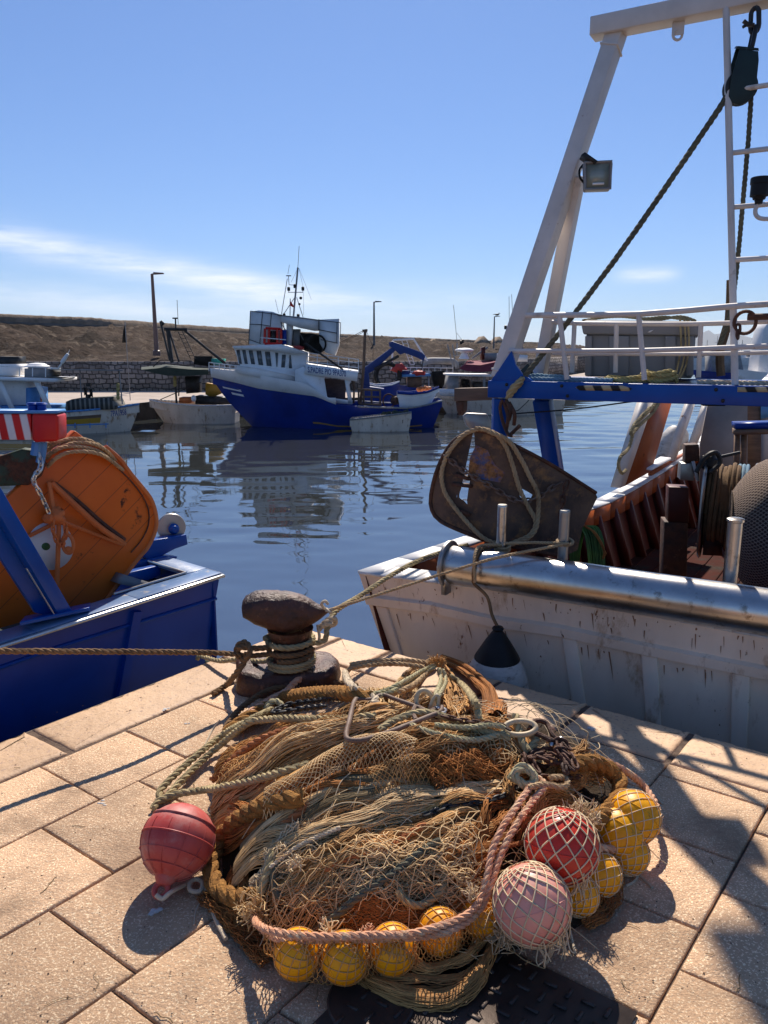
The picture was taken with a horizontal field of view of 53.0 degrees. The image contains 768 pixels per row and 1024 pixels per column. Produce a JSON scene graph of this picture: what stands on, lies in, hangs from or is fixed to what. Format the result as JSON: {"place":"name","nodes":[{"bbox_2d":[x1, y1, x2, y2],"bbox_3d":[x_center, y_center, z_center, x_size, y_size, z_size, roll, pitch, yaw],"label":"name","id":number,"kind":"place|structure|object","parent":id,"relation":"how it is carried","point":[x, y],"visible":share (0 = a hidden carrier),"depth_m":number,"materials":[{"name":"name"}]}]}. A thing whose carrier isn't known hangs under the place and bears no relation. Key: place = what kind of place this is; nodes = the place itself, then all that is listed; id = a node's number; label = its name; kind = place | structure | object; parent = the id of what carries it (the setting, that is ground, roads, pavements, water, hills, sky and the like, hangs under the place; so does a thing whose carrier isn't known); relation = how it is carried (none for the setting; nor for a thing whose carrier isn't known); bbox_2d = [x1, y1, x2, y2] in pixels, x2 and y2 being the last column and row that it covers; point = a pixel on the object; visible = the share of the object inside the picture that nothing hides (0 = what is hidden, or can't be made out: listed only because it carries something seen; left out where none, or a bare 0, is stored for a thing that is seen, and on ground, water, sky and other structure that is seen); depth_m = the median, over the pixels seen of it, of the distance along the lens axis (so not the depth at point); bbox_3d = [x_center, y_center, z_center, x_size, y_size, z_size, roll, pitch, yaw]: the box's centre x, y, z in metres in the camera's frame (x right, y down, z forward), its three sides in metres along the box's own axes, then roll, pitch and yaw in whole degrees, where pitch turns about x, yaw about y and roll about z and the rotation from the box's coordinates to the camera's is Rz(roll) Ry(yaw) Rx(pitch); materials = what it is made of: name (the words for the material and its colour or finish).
{"place":"outdoors","nodes":[
{"label":"outdoors","id":0,"kind":"place"},
{"bbox_2d":[48,373,587,403],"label":"quay","id":1,"kind":"structure","parent":0,"point":[65,396],"depth_m":36.32,"materials":[{"name":"concrete"}]},
{"bbox_2d":[26,356,584,390],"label":"block wall","id":2,"kind":"structure","parent":1,"relation":"on","point":[140,380],"depth_m":40.29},
{"bbox_2d":[0,314,584,360],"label":"breakwater","id":3,"kind":"object","parent":2,"relation":"on","point":[41,338],"visible":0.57,"depth_m":51.41,"materials":[{"name":"stone"}]},
{"bbox_2d":[2,631,738,746],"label":"quay","id":4,"kind":"structure","parent":0,"point":[197,666],"depth_m":3.56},
{"bbox_2d":[0,631,767,792],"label":"pavement coping","id":5,"kind":"object","parent":4,"relation":"on","point":[728,762],"visible":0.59,"depth_m":3.37,"materials":[{"name":"stone"}]},
{"bbox_2d":[441,654,507,719],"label":"fishing net","id":6,"kind":"object","parent":5,"relation":"on","point":[485,687],"visible":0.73,"depth_m":3.62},
{"bbox_2d":[0,639,767,1023],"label":"paving joints","id":7,"kind":"object","parent":4,"relation":"on","point":[562,727],"depth_m":3.11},
{"bbox_2d":[0,350,750,658],"bbox_3d":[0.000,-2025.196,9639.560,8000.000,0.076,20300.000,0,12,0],"label":"water","id":8,"kind":"structure","parent":0,"point":[318,516],"depth_m":15.81,"materials":[{"name":"blue liquid"}]},
{"bbox_2d":[0,350,139,433],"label":"striped boat","id":9,"kind":"object","parent":8,"relation":"on","point":[21,380],"visible":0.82,"depth_m":26.26,"materials":[{"name":"white wood"}]},
{"bbox_2d":[0,402,224,741],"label":"blue fishing boat","id":10,"kind":"object","parent":8,"relation":"on","point":[159,598],"visible":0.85,"depth_m":3.88,"materials":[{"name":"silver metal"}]},
{"bbox_2d":[0,448,46,485],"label":"trawl door","id":11,"kind":"structure","parent":10,"relation":"hanging from","point":[19,467],"depth_m":3.88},
{"bbox_2d":[0,430,158,627],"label":"trawl door","id":12,"kind":"structure","parent":10,"relation":"in","point":[105,509],"depth_m":4.18,"materials":[{"name":"orange paint"}]},
{"bbox_2d":[45,437,123,470],"bbox_3d":[-1.606,-0.302,4.132,0.448,0.220,0.182,-11,16,-43],"label":"rope coil","id":13,"kind":"object","parent":12,"relation":"attached to","point":[70,442],"visible":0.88,"depth_m":4.04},
{"bbox_2d":[141,304,239,423],"bbox_3d":[-7.810,-5.662,30.068,4.092,5.000,2.560,0,12,0],"label":"canopy boat","id":14,"kind":"object","parent":8,"relation":"on","point":[210,407],"visible":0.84,"depth_m":29.78,"materials":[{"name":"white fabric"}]},
{"bbox_2d":[209,252,441,428],"bbox_3d":[-2.157,-6.230,28.438,8.560,6.783,3.059,0,12,0],"label":"fishing trawler","id":15,"kind":"object","parent":8,"relation":"on","point":[273,379],"visible":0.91,"depth_m":27.76,"materials":[{"name":"blue paint"}]},
{"bbox_2d":[363,341,424,390],"bbox_3d":[0.331,-5.469,28.865,2.417,1.815,0.517,0,12,0],"label":"deck crane","id":16,"kind":"object","parent":15,"relation":"on","point":[378,363],"visible":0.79,"depth_m":28.66,"materials":[{"name":"metal"}]},
{"bbox_2d":[397,386,438,406],"bbox_3d":[1.239,-4.228,28.185,1.540,0.755,1.060,0,12,0],"label":"boat","id":17,"kind":"object","parent":15,"relation":"on","point":[410,398],"visible":0.89,"depth_m":27.86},
{"bbox_2d":[350,411,411,431],"bbox_3d":[-0.113,-3.131,27.096,2.158,0.812,0.864,0,12,0],"label":"dinghy","id":18,"kind":"object","parent":8,"relation":"on","point":[391,422],"visible":0.88,"depth_m":26.78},
{"bbox_2d":[373,338,458,390],"bbox_3d":[1.551,-6.352,36.508,4.107,3.699,2.201,0,12,0],"label":"railed boat","id":19,"kind":"object","parent":8,"relation":"on","point":[414,380],"visible":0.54,"depth_m":36.11,"materials":[{"name":"blue wood"}]},
{"bbox_2d":[435,294,564,414],"bbox_3d":[5.138,-6.881,34.473,5.705,5.572,2.633,0,12,0],"label":"boat","id":20,"kind":"object","parent":8,"relation":"on","point":[484,363],"visible":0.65,"depth_m":33.98,"materials":[{"name":"metal"}]},
{"bbox_2d":[358,374,767,753],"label":"white fishing boat","id":21,"kind":"object","parent":8,"relation":"on","point":[645,668],"visible":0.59,"depth_m":4.20,"materials":[{"name":"paint"}]},
{"bbox_2d":[428,428,596,556],"bbox_3d":[0.801,-0.116,4.789,1.057,0.816,0.200,1,12,6],"label":"trawl door","id":22,"kind":"structure","parent":21,"relation":"hanging from","point":[489,461],"depth_m":4.75,"materials":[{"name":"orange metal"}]},
{"bbox_2d":[439,427,495,543],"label":"rope","id":23,"kind":"object","parent":22,"relation":"attached to","point":[447,496],"visible":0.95,"depth_m":4.78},
{"bbox_2d":[486,429,540,545],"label":"rope","id":24,"kind":"object","parent":22,"relation":"attached to","point":[526,471],"visible":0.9,"depth_m":4.63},
{"bbox_2d":[569,525,604,565],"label":"green net","id":25,"kind":"object","parent":21,"relation":"on","point":[594,551],"visible":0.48,"depth_m":5.04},
{"bbox_2d":[437,540,767,635],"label":"stern roller","id":26,"kind":"object","parent":21,"relation":"on","point":[725,605],"visible":0.94,"depth_m":3.79,"materials":[{"name":"metal"}]},
{"bbox_2d":[471,546,501,625],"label":"fender rope","id":27,"kind":"object","parent":26,"relation":"attached to","point":[481,590],"visible":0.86,"depth_m":4.14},
{"bbox_2d":[469,625,528,688],"bbox_3d":[0.600,0.932,4.120,0.359,0.680,0.359,0,12,0],"label":"fender","id":28,"kind":"object","parent":27,"relation":"hanging from","point":[496,656],"visible":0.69,"depth_m":4.00,"materials":[{"name":"black rubber"}]},
{"bbox_2d":[454,0,767,550],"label":"stern gantry","id":29,"kind":"object","parent":21,"relation":"on","point":[611,31],"visible":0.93,"depth_m":4.68,"materials":[{"name":"metal"}]},
{"bbox_2d":[578,152,612,192],"bbox_3d":[1.283,-2.061,4.684,0.196,0.213,0.135,1,12,7],"label":"floodlight","id":30,"kind":"object","parent":29,"relation":"attached to","point":[597,176],"visible":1,"depth_m":4.65,"materials":[{"name":"grey glass"}]},
{"bbox_2d":[582,320,697,377],"bbox_3d":[1.775,-1.125,5.310,0.713,0.365,0.920,5,13,21],"label":"fish tub","id":31,"kind":"object","parent":29,"relation":"on","point":[603,337],"visible":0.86,"depth_m":4.92,"materials":[{"name":"grey plastic"}]},
{"bbox_2d":[722,46,758,106],"bbox_3d":[2.004,-2.442,4.310,0.186,0.331,0.090,1,12,6],"label":"pulley block","id":32,"kind":"object","parent":29,"relation":"hanging from","point":[744,67],"depth_m":4.27,"materials":[{"name":"metal"}]},
{"bbox_2d":[521,95,724,376],"bbox_3d":[1.409,-1.613,4.597,1.247,1.815,0.067,2,12,11],"label":"rope","id":33,"kind":"object","parent":32,"relation":"hanging from","point":[649,210],"visible":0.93,"depth_m":4.57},
{"bbox_2d":[718,97,753,344],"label":"rope","id":34,"kind":"object","parent":32,"relation":"hanging from","point":[743,187],"visible":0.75,"depth_m":4.47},
{"bbox_2d":[750,175,767,220],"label":"navigation lamp","id":35,"kind":"object","parent":29,"relation":"attached to","point":[759,190],"visible":1,"depth_m":3.97,"materials":[{"name":"black plastic"}]},
{"bbox_2d":[659,443,699,576],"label":"rusty pillar","id":36,"kind":"structure","parent":21,"relation":"on","point":[674,522],"depth_m":5.79,"materials":[{"name":"orange metal"}]},
{"bbox_2d":[694,450,757,557],"bbox_3d":[2.561,-0.046,5.806,0.428,0.895,0.799,5,13,24],"label":"winch","id":37,"kind":"object","parent":21,"relation":"on","point":[720,481],"visible":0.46,"depth_m":5.57,"materials":[{"name":"metal"}]},
{"bbox_2d":[722,517,744,582],"bbox_3d":[1.676,0.306,3.725,0.080,0.568,0.080,0,12,0],"label":"mooring post","id":38,"kind":"object","parent":21,"relation":"attached to","point":[733,549],"visible":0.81,"depth_m":3.67,"materials":[{"name":"metal"}]},
{"bbox_2d":[726,459,767,587],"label":"net drum","id":39,"kind":"object","parent":21,"relation":"on","point":[748,501],"visible":0.68,"depth_m":4.93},
{"bbox_2d":[694,350,742,378],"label":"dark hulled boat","id":40,"kind":"object","parent":8,"relation":"on","point":[709,372],"visible":0.38,"depth_m":58.35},
{"bbox_2d":[738,324,767,379],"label":"white motor boat","id":41,"kind":"object","parent":8,"relation":"on","point":[757,368],"visible":0.39,"depth_m":40.79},
{"bbox_2d":[0,667,767,1023],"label":"pavement","id":42,"kind":"structure","parent":0,"point":[106,879],"depth_m":2.23,"materials":[{"name":"stone"}]},
{"bbox_2d":[139,802,215,899],"bbox_3d":[-0.629,1.006,2.342,0.227,0.229,0.243,0,12,0],"label":"buoy","id":43,"kind":"object","parent":42,"relation":"on","point":[177,841],"visible":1,"depth_m":2.27,"materials":[{"name":"plastic"}]},
{"bbox_2d":[154,876,227,940],"bbox_3d":[-0.562,1.143,2.209,0.160,0.051,0.270,-6,13,-26],"label":"trailing cord","id":44,"kind":"object","parent":43,"relation":"hanging from","point":[188,884],"visible":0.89,"depth_m":2.26,"materials":[{"name":"beige fabric"}]},
{"bbox_2d":[150,761,309,811],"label":"rope","id":45,"kind":"object","parent":42,"relation":"on","point":[243,782],"visible":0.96,"depth_m":2.58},
{"bbox_2d":[195,863,295,968],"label":"fishing net","id":46,"kind":"object","parent":42,"relation":"on","point":[252,949],"visible":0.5,"depth_m":2.14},
{"bbox_2d":[233,879,279,939],"bbox_3d":[-0.352,1.080,2.127,0.130,0.133,0.138,-7,14,-30],"label":"tuft","id":47,"kind":"object","parent":46,"relation":"on","point":[257,906],"visible":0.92,"depth_m":2.10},
{"bbox_2d":[251,782,532,942],"bbox_3d":[0.100,0.999,2.092,0.895,0.263,0.334,-4,13,-19],"label":"rope","id":48,"kind":"object","parent":47,"relation":"on","point":[307,935],"visible":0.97,"depth_m":1.95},
{"bbox_2d":[263,912,486,984],"bbox_3d":[-0.009,1.128,2.001,0.606,0.165,0.182,-1,12,-3],"label":"fishing net","id":49,"kind":"object","parent":48,"relation":"hanging from","point":[396,954],"visible":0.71,"depth_m":1.95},
{"bbox_2d":[256,775,547,945],"bbox_3d":[0.133,0.985,2.088,0.924,0.235,0.312,-6,13,-25],"label":"rope","id":50,"kind":"object","parent":48,"relation":"on","point":[503,848],"visible":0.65,"depth_m":2.05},
{"bbox_2d":[266,824,481,950],"bbox_3d":[-0.026,1.044,2.119,0.595,0.264,0.210,-1,12,-5],"label":"fishing net","id":51,"kind":"object","parent":46,"relation":"on","point":[420,874],"visible":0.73,"depth_m":2.11,"materials":[{"name":"fabric"}]},
{"bbox_2d":[314,837,441,930],"bbox_3d":[-0.007,1.016,2.100,0.386,0.166,0.039,-6,13,-27],"label":"rope","id":52,"kind":"object","parent":51,"relation":"on","point":[349,903],"visible":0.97,"depth_m":2.08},
{"bbox_2d":[268,807,497,942],"bbox_3d":[-0.006,1.009,2.143,0.637,0.252,0.197,-2,12,-11],"label":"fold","id":53,"kind":"object","parent":51,"relation":"on","point":[318,883],"visible":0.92,"depth_m":2.12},
{"bbox_2d":[209,724,294,782],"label":"rope","id":54,"kind":"object","parent":42,"relation":"on","point":[254,743],"visible":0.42,"depth_m":2.74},
{"bbox_2d":[213,702,358,776],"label":"fishing net","id":55,"kind":"object","parent":54,"relation":"on","point":[228,752],"visible":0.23,"depth_m":2.81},
{"bbox_2d":[198,786,310,908],"bbox_3d":[-0.435,0.980,2.316,0.393,0.345,0.260,9,15,37],"label":"coir rope","id":56,"kind":"object","parent":42,"relation":"on","point":[218,889],"visible":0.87,"depth_m":2.29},
{"bbox_2d":[248,818,298,893],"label":"fishing net","id":57,"kind":"object","parent":56,"relation":"on","point":[292,828],"visible":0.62,"depth_m":2.19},
{"bbox_2d":[231,777,505,885],"bbox_3d":[-0.029,0.962,2.304,0.855,0.282,0.180,-3,12,-14],"label":"fishing net","id":58,"kind":"object","parent":56,"relation":"on","point":[405,806],"visible":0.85,"depth_m":2.26,"materials":[{"name":"fabric"}]},
{"bbox_2d":[239,765,455,875],"bbox_3d":[-0.104,0.938,2.321,0.667,0.280,0.170,-2,12,-8],"label":"fishing net","id":59,"kind":"object","parent":58,"relation":"on","point":[340,798],"visible":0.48,"depth_m":2.28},
{"bbox_2d":[366,754,430,793],"bbox_3d":[0.048,0.792,2.344,0.200,0.091,0.082,-3,12,-15],"label":"fold","id":60,"kind":"object","parent":58,"relation":"on","point":[392,760],"visible":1,"depth_m":2.33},
{"bbox_2d":[155,706,375,801],"bbox_3d":[-0.501,0.830,2.788,0.600,0.425,0.861,-7,14,-31],"label":"rope","id":61,"kind":"object","parent":42,"relation":"on","point":[231,732],"visible":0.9,"depth_m":2.90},
{"bbox_2d":[236,590,340,698],"bbox_3d":[-0.471,0.611,3.716,0.515,0.494,0.328,0,12,0],"label":"bollard","id":62,"kind":"object","parent":42,"relation":"on","point":[286,616],"visible":0.81,"depth_m":3.61,"materials":[{"name":"metal"}]},
{"bbox_2d":[0,645,314,664],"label":"mooring rope","id":63,"kind":"object","parent":62,"relation":"attached to","point":[308,652],"visible":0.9,"depth_m":3.32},
{"bbox_2d":[210,639,270,696],"bbox_3d":[-0.675,0.729,3.618,0.289,0.289,0.126,1,12,5],"label":"rope knot","id":64,"kind":"object","parent":62,"relation":"attached to","point":[244,644],"visible":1,"depth_m":3.57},
{"bbox_2d":[195,653,315,673],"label":"mooring rope","id":65,"kind":"object","parent":62,"relation":"attached to","point":[291,669],"visible":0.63,"depth_m":3.65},
{"bbox_2d":[263,543,468,650],"bbox_3d":[0.075,0.423,4.394,0.257,0.160,2.027,8,15,35],"label":"mooring rope","id":66,"kind":"object","parent":62,"relation":"attached to","point":[312,641],"visible":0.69,"depth_m":3.81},
{"bbox_2d":[329,542,569,610],"bbox_3d":[0.314,0.314,3.974,1.342,0.264,0.252,-5,13,-21],"label":"mooring rope","id":67,"kind":"object","parent":62,"relation":"attached to","point":[445,573],"visible":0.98,"depth_m":4.04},
{"bbox_2d":[273,926,321,982],"bbox_3d":[-0.220,1.128,1.966,0.126,0.126,0.126,0,12,0],"label":"float","id":68,"kind":"object","parent":42,"relation":"on","point":[291,964],"visible":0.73,"depth_m":1.92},
{"bbox_2d":[222,683,373,737],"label":"coir rope","id":69,"kind":"object","parent":42,"relation":"on","point":[345,693],"visible":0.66,"depth_m":3.02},
{"bbox_2d":[270,696,342,714],"bbox_3d":[-0.259,0.705,2.881,0.366,0.183,0.168,7,14,28],"label":"chain","id":70,"kind":"object","parent":69,"relation":"on","point":[277,710],"visible":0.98,"depth_m":2.88,"materials":[{"name":"metal"}]},
{"bbox_2d":[342,661,431,698],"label":"rope","id":71,"kind":"object","parent":69,"relation":"on","point":[415,683],"visible":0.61,"depth_m":3.71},
{"bbox_2d":[222,742,410,855],"bbox_3d":[-0.247,0.922,2.411,0.658,0.389,0.216,2,12,8],"label":"fishing net","id":72,"kind":"object","parent":42,"relation":"on","point":[233,836],"visible":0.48,"depth_m":2.38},
{"bbox_2d":[279,740,397,793],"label":"fishing net","id":73,"kind":"object","parent":72,"relation":"on","point":[337,767],"visible":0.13,"depth_m":2.42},
{"bbox_2d":[262,731,417,819],"bbox_3d":[-0.131,0.793,2.371,0.491,0.209,0.159,-2,12,-11],"label":"fold","id":74,"kind":"object","parent":73,"relation":"on","point":[322,755],"visible":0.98,"depth_m":2.35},
{"bbox_2d":[343,693,443,742],"bbox_3d":[-0.015,0.666,2.566,0.393,0.016,0.265,-9,15,-36],"label":"triangle link","id":75,"kind":"object","parent":74,"relation":"on","point":[347,738],"visible":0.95,"depth_m":2.50,"materials":[{"name":"grey metal"}]},
{"bbox_2d":[210,695,447,828],"bbox_3d":[-0.168,0.863,2.604,0.903,0.426,0.378,-4,12,-17],"label":"fishing net","id":76,"kind":"object","parent":42,"relation":"on","point":[222,813],"visible":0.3,"depth_m":2.52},
{"bbox_2d":[210,693,427,817],"bbox_3d":[-0.210,0.856,2.634,0.773,0.420,0.227,-3,12,-12],"label":"fishing net","id":77,"kind":"object","parent":76,"relation":"on","point":[304,737],"visible":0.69,"depth_m":2.55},
{"bbox_2d":[213,700,369,797],"bbox_3d":[-0.315,0.816,2.632,0.543,0.345,0.176,0,12,0],"label":"fold","id":78,"kind":"object","parent":77,"relation":"on","point":[264,743],"visible":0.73,"depth_m":2.62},
{"bbox_2d":[222,716,611,956],"bbox_3d":[0.141,0.907,2.689,1.541,0.318,1.374,0,12,0],"label":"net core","id":79,"kind":"object","parent":42,"relation":"on","point":[592,792],"visible":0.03,"depth_m":2.43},
{"bbox_2d":[269,790,494,917],"bbox_3d":[-0.012,0.970,2.222,0.660,0.238,0.156,-3,12,-15],"label":"fishing net","id":80,"kind":"object","parent":79,"relation":"on","point":[343,837],"visible":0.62,"depth_m":2.21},
{"bbox_2d":[417,905,462,956],"bbox_3d":[0.149,1.113,2.045,0.124,0.123,0.123,0,12,0],"label":"float","id":81,"kind":"object","parent":79,"relation":"on","point":[433,914],"visible":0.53,"depth_m":2.02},
{"bbox_2d":[318,870,492,957],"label":"fishing net","id":82,"kind":"object","parent":81,"relation":"on","point":[368,912],"visible":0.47,"depth_m":2.06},
{"bbox_2d":[392,850,448,909],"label":"rope","id":83,"kind":"object","parent":82,"relation":"on","point":[421,904],"visible":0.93,"depth_m":2.07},
{"bbox_2d":[430,792,516,898],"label":"fishing net","id":84,"kind":"object","parent":82,"relation":"on","point":[485,814],"visible":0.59,"depth_m":2.23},
{"bbox_2d":[236,691,665,948],"bbox_3d":[0.168,0.855,2.660,1.422,0.361,1.350,0,12,0],"label":"stray twine","id":85,"kind":"object","parent":79,"relation":"on","point":[529,710],"visible":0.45,"depth_m":2.68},
{"bbox_2d":[391,716,535,782],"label":"fishing net","id":86,"kind":"object","parent":79,"relation":"on","point":[414,733],"visible":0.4,"depth_m":2.44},
{"bbox_2d":[504,718,538,737],"bbox_3d":[0.451,0.717,2.554,0.123,0.046,0.063,0,12,0],"label":"ring","id":87,"kind":"object","parent":86,"relation":"on","point":[533,730],"visible":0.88,"depth_m":2.55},
{"bbox_2d":[377,708,510,740],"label":"rope","id":88,"kind":"object","parent":87,"relation":"attached to","point":[390,722],"visible":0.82,"depth_m":2.52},
{"bbox_2d":[462,895,498,939],"bbox_3d":[0.265,1.103,2.103,0.119,0.118,0.118,0,12,0],"label":"float","id":89,"kind":"object","parent":79,"relation":"on","point":[484,916],"visible":0.27,"depth_m":2.05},
{"bbox_2d":[474,910,526,955],"bbox_3d":[0.332,1.102,2.069,0.172,0.136,0.168,-11,16,-42],"label":"tuft","id":90,"kind":"object","parent":89,"relation":"on","point":[502,938],"visible":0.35,"depth_m":2.04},
{"bbox_2d":[492,860,572,949],"bbox_3d":[0.389,1.030,2.022,0.208,0.208,0.208,0,12,0],"label":"buoy","id":91,"kind":"object","parent":90,"relation":"on","point":[532,905],"visible":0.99,"depth_m":1.96,"materials":[{"name":"plastic"}]},
{"bbox_2d":[501,739,609,815],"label":"fishing net","id":92,"kind":"object","parent":79,"relation":"on","point":[553,794],"visible":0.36,"depth_m":2.41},
{"bbox_2d":[416,742,514,789],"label":"fishing net","id":93,"kind":"object","parent":92,"relation":"on","point":[471,764],"visible":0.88,"depth_m":2.39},
{"bbox_2d":[524,806,600,887],"bbox_3d":[0.494,0.928,2.139,0.209,0.210,0.208,0,12,0],"label":"buoy","id":94,"kind":"object","parent":79,"relation":"on","point":[563,842],"visible":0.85,"depth_m":2.07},
{"bbox_2d":[567,878,599,918],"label":"float","id":95,"kind":"object","parent":79,"relation":"on","point":[589,909],"visible":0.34,"depth_m":2.17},
{"bbox_2d":[551,750,629,832],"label":"coir rope","id":96,"kind":"object","parent":79,"relation":"on","point":[615,775],"visible":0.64,"depth_m":2.51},
{"bbox_2d":[520,737,582,782],"bbox_3d":[0.573,0.812,2.518,0.186,0.138,0.297,10,16,40],"label":"chain","id":97,"kind":"object","parent":96,"relation":"on","point":[560,750],"visible":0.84,"depth_m":2.47,"materials":[{"name":"brown metal"}]},
{"bbox_2d":[591,852,622,897],"bbox_3d":[0.647,1.084,2.306,0.133,0.133,0.133,0,12,0],"label":"float","id":98,"kind":"object","parent":79,"relation":"on","point":[609,875],"visible":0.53,"depth_m":2.25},
{"bbox_2d":[596,807,644,858],"bbox_3d":[0.733,1.005,2.411,0.164,0.164,0.164,0,12,0],"label":"float","id":99,"kind":"object","parent":79,"relation":"on","point":[622,834],"visible":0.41,"depth_m":2.35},
{"bbox_2d":[497,780,590,851],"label":"fishing net","id":100,"kind":"object","parent":99,"relation":"on","point":[523,826],"visible":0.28,"depth_m":2.29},
{"bbox_2d":[438,664,474,718],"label":"fishing net","id":101,"kind":"object","parent":42,"relation":"on","point":[454,689],"visible":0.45,"depth_m":2.86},
{"bbox_2d":[312,948,636,1023],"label":"manhole cover","id":102,"kind":"object","parent":42,"relation":"on","point":[516,989],"visible":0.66,"depth_m":1.92,"materials":[{"name":"metal"}]},
{"bbox_2d":[327,979,413,1023],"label":"round cover","id":103,"kind":"object","parent":102,"relation":"on","point":[339,998],"visible":0.59,"depth_m":1.90,"materials":[{"name":"metal"}]},
{"bbox_2d":[320,929,369,986],"bbox_3d":[-0.099,1.130,1.953,0.128,0.128,0.128,0,12,0],"label":"float","id":104,"kind":"object","parent":103,"relation":"on","point":[343,965],"visible":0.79,"depth_m":1.91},
{"bbox_2d":[359,937,498,1012],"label":"fishing net","id":105,"kind":"object","parent":102,"relation":"on","point":[410,996],"visible":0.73,"depth_m":1.96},
{"bbox_2d":[368,921,416,977],"bbox_3d":[0.022,1.124,1.981,0.128,0.127,0.127,0,12,0],"label":"float","id":106,"kind":"object","parent":105,"relation":"on","point":[387,966],"visible":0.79,"depth_m":1.93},
{"bbox_2d":[284,760,561,975],"bbox_3d":[0.104,0.988,2.206,0.819,0.306,0.559,0,12,0],"label":"stray twine","id":107,"kind":"object","parent":106,"relation":"on","point":[328,791],"visible":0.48,"depth_m":2.14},
{"bbox_2d":[536,872,599,968],"bbox_3d":[0.487,1.076,2.045,0.113,0.221,0.289,7,14,31],"label":"net fringe","id":108,"kind":"object","parent":102,"relation":"on","point":[577,887],"visible":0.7,"depth_m":2.02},
{"bbox_2d":[580,875,624,929],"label":"fishing net","id":109,"kind":"object","parent":42,"relation":"on","point":[599,916],"visible":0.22,"depth_m":2.22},
{"bbox_2d":[617,843,650,876],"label":"float","id":110,"kind":"object","parent":42,"relation":"on","point":[636,863],"visible":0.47,"depth_m":2.34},
{"bbox_2d":[612,789,661,843],"bbox_3d":[0.792,0.966,2.439,0.169,0.169,0.169,0,12,0],"label":"float","id":111,"kind":"object","parent":110,"relation":"on","point":[641,809],"visible":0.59,"depth_m":2.38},
{"bbox_2d":[0,0,767,345],"label":"sky","id":112,"kind":"structure","parent":0,"point":[410,153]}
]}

